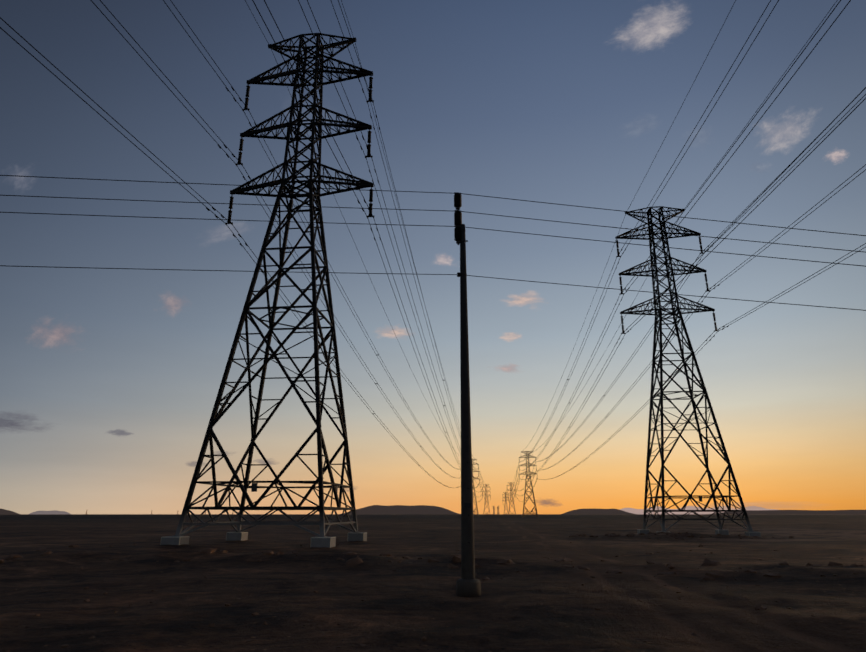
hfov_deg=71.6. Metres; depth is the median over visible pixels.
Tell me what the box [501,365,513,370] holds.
cloud
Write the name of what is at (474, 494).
pylon
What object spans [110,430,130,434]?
cloud
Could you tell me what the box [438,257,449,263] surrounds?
cloud
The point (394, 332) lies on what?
cloud
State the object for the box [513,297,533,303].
cloud
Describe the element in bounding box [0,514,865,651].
ground
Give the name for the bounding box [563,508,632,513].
hill
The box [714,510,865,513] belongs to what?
hill
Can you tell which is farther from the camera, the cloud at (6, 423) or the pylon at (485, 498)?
the cloud at (6, 423)
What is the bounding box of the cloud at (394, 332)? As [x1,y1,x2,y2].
[384,330,402,335]
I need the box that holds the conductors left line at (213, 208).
[0,0,490,501]
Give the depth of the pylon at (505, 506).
1094.50 m
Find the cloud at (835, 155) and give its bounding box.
[831,151,843,159]
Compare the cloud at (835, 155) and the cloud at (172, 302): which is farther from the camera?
the cloud at (172, 302)
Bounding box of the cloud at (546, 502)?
[541,500,553,504]
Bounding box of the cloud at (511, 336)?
[504,333,517,338]
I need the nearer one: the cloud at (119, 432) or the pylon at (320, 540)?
the pylon at (320, 540)
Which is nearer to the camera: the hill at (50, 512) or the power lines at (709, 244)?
the power lines at (709, 244)
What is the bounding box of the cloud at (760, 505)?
[714,503,776,507]
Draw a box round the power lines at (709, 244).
[503,0,865,504]
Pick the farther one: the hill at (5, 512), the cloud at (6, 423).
the cloud at (6, 423)
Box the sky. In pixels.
[0,0,865,513]
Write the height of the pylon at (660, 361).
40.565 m
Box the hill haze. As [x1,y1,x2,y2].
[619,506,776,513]
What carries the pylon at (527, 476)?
on the ground
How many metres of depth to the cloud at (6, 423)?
7815.80 m
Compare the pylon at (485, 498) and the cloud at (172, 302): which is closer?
the pylon at (485, 498)
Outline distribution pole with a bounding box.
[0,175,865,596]
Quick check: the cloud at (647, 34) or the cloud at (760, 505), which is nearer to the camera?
the cloud at (647, 34)
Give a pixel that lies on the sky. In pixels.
(548, 101)
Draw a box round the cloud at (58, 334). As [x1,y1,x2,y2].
[39,329,63,343]
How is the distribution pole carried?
on the ground
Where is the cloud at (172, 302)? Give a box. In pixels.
[167,298,177,310]
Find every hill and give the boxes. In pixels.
[0,509,17,514]
[30,510,69,513]
[344,505,458,513]
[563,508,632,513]
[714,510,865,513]
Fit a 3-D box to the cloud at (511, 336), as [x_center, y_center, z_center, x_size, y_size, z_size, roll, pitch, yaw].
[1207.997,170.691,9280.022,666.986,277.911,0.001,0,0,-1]
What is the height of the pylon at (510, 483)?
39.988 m
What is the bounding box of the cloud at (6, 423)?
[0,414,27,428]
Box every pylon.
[160,33,373,547]
[472,459,478,516]
[482,484,490,514]
[502,492,508,513]
[507,482,515,514]
[519,451,537,516]
[615,206,760,536]
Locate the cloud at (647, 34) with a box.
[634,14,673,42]

